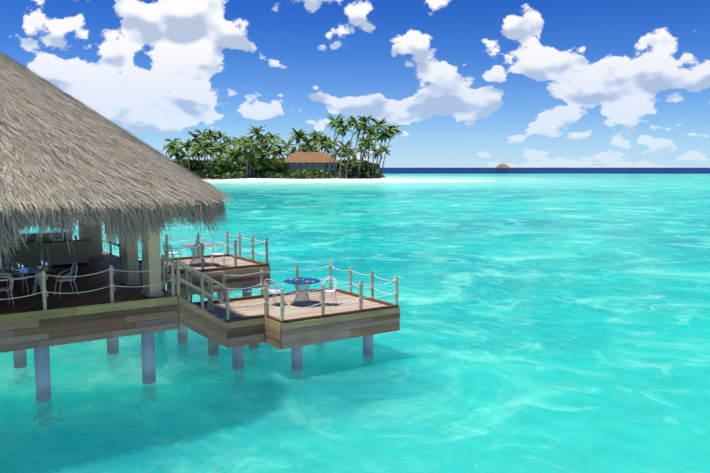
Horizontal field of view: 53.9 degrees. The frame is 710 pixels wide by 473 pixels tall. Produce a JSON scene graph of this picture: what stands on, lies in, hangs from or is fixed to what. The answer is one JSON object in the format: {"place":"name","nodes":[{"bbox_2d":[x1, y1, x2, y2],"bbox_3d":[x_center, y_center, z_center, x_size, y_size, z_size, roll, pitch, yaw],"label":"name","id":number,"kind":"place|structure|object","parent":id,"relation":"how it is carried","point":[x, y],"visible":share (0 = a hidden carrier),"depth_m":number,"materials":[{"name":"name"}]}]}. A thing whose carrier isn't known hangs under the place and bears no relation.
{"place":"outdoors","nodes":[
{"label":"outdoors","id":0,"kind":"place"},
{"bbox_2d":[202,176,488,182],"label":"beach","id":1,"kind":"structure","parent":0,"point":[342,180],"depth_m":288.51,"materials":[{"name":"white sand"}]},
{"bbox_2d":[172,155,378,177],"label":"bushes","id":2,"kind":"object","parent":1,"relation":"on","point":[272,164],"visible":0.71,"depth_m":321.60,"materials":[{"name":"green plant"}]},
{"bbox_2d":[162,114,403,177],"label":"palm trees","id":3,"kind":"object","parent":1,"relation":"on","point":[261,147],"visible":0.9,"depth_m":336.44,"materials":[{"name":"green plant"}]},
{"bbox_2d":[191,169,384,178],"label":"bushes","id":4,"kind":"object","parent":1,"relation":"on","point":[305,174],"visible":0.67,"depth_m":316.37,"materials":[{"name":"green plant"}]},
{"bbox_2d":[284,152,339,174],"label":"house","id":5,"kind":"structure","parent":1,"relation":"on","point":[302,161],"depth_m":329.47,"materials":[{"name":"orange"}]},
{"bbox_2d":[0,168,709,472],"bbox_3d":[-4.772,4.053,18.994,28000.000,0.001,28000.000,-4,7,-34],"label":"sea water","id":6,"kind":"structure","parent":0,"point":[554,320],"depth_m":22.01,"materials":[{"name":"teal liquid"}]},
{"bbox_2d":[392,163,514,171],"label":"jetty pavilion","id":7,"kind":"structure","parent":6,"relation":"in","point":[502,165],"depth_m":840.43,"materials":[{"name":"grey"}]},
{"bbox_2d":[0,0,709,167],"label":"sky","id":8,"kind":"structure","parent":0,"point":[469,83],"materials":[{"name":"blue"}]},
{"label":"lagoon sand","id":9,"kind":"object","parent":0,"visible":0},
{"bbox_2d":[7,281,372,402],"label":"support pilings","id":10,"kind":"object","parent":9,"relation":"on","point":[42,372],"visible":0.1,"depth_m":20.33,"materials":[{"name":"concrete"}]},
{"bbox_2d":[0,251,399,352],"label":"restaurant deck","id":11,"kind":"structure","parent":10,"relation":"on","point":[27,322],"depth_m":19.67,"materials":[{"name":"brown wood"}]},
{"bbox_2d":[0,274,13,306],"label":"chair","id":12,"kind":"object","parent":11,"relation":"on","point":[7,289],"visible":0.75,"depth_m":17.33,"materials":[{"name":"white plastic"}]},
{"bbox_2d":[3,249,14,269],"bbox_3d":[-11.368,0.820,22.931,0.360,0.761,0.360,-4,7,-34],"label":"bar stool","id":13,"kind":"object","parent":11,"relation":"on","point":[10,250],"visible":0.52,"depth_m":22.91,"materials":[{"name":"white plastic"}]},
{"bbox_2d":[5,262,28,295],"bbox_3d":[-9.283,1.146,19.133,0.520,0.864,0.539,-5,7,-39],"label":"chair","id":14,"kind":"object","parent":11,"relation":"on","point":[6,268],"visible":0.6,"depth_m":19.14,"materials":[{"name":"white plastic"}]},
{"bbox_2d":[0,261,56,293],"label":"dining table","id":15,"kind":"object","parent":11,"relation":"on","point":[32,269],"visible":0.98,"depth_m":18.55,"materials":[{"name":"blue plastic"}]},
{"bbox_2d":[39,247,50,267],"bbox_3d":[-10.456,0.759,23.543,0.360,0.761,0.360,-4,7,-34],"label":"bar stool","id":16,"kind":"object","parent":11,"relation":"on","point":[42,249],"visible":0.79,"depth_m":23.51,"materials":[{"name":"white plastic"}]},
{"bbox_2d":[0,231,90,269],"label":"bar counter","id":17,"kind":"object","parent":11,"relation":"on","point":[60,255],"visible":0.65,"depth_m":24.11,"materials":[{"name":"beige"}]},
{"bbox_2d":[54,263,78,297],"bbox_3d":[-7.819,1.170,18.888,0.539,0.864,0.520,-5,7,-39],"label":"chair","id":18,"kind":"object","parent":11,"relation":"on","point":[70,279],"visible":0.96,"depth_m":18.86,"materials":[{"name":"white plastic"}]},
{"bbox_2d":[78,217,163,296],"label":"columns","id":19,"kind":"structure","parent":11,"relation":"on","point":[151,277],"depth_m":20.52,"materials":[{"name":"paint"}]},
{"bbox_2d":[163,242,181,260],"bbox_3d":[-6.440,0.604,24.602,0.520,0.864,0.539,4,7,36],"label":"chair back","id":20,"kind":"object","parent":11,"relation":"on","point":[172,253],"visible":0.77,"depth_m":24.49,"materials":[{"name":"white plastic"}]},
{"bbox_2d":[181,238,213,265],"bbox_3d":[-5.595,0.530,24.814,1.160,0.956,1.160,0,6,-4],"label":"cafe table","id":21,"kind":"object","parent":11,"relation":"on","point":[195,243],"visible":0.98,"depth_m":24.68,"materials":[{"name":"white plastic"}]},
{"bbox_2d":[0,228,398,323],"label":"deck rope railings","id":22,"kind":"object","parent":11,"relation":"on","point":[210,287],"visible":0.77,"depth_m":20.91,"materials":[{"name":"beige wood"}]},
{"bbox_2d":[210,241,225,265],"bbox_3d":[-4.805,0.616,24.474,0.520,0.864,0.539,0,6,-4],"label":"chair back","id":23,"kind":"object","parent":11,"relation":"on","point":[213,254],"visible":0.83,"depth_m":24.60,"materials":[{"name":"white plastic"}]},
{"bbox_2d":[264,279,284,305],"bbox_3d":[-2.570,1.744,22.221,0.520,0.864,0.539,3,7,31],"label":"chair","id":24,"kind":"object","parent":11,"relation":"on","point":[275,290],"visible":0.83,"depth_m":22.03,"materials":[{"name":"white metal"}]},
{"bbox_2d":[284,274,319,304],"bbox_3d":[-1.699,1.678,22.357,1.160,0.956,1.160,4,7,36],"label":"cafe table","id":25,"kind":"object","parent":11,"relation":"on","point":[303,281],"visible":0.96,"depth_m":22.25,"materials":[{"name":"blue plastic"}]},
{"bbox_2d":[319,276,336,305],"bbox_3d":[-0.856,1.741,22.251,0.520,0.864,0.539,1,6,11],"label":"chair","id":26,"kind":"object","parent":11,"relation":"on","point":[331,291],"visible":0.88,"depth_m":22.27,"materials":[{"name":"white metal"}]},
{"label":"roof ring beam rafters","id":27,"kind":"object","parent":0,"visible":0},
{"bbox_2d":[0,51,234,216],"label":"thatched roof","id":28,"kind":"structure","parent":27,"relation":"on","point":[61,151],"depth_m":16.35,"materials":[{"name":"beige wicker"}]},
{"bbox_2d":[0,194,231,279],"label":"thatch fringe","id":29,"kind":"object","parent":28,"relation":"attached to","point":[133,219],"visible":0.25,"depth_m":15.09,"materials":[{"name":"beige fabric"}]}
]}

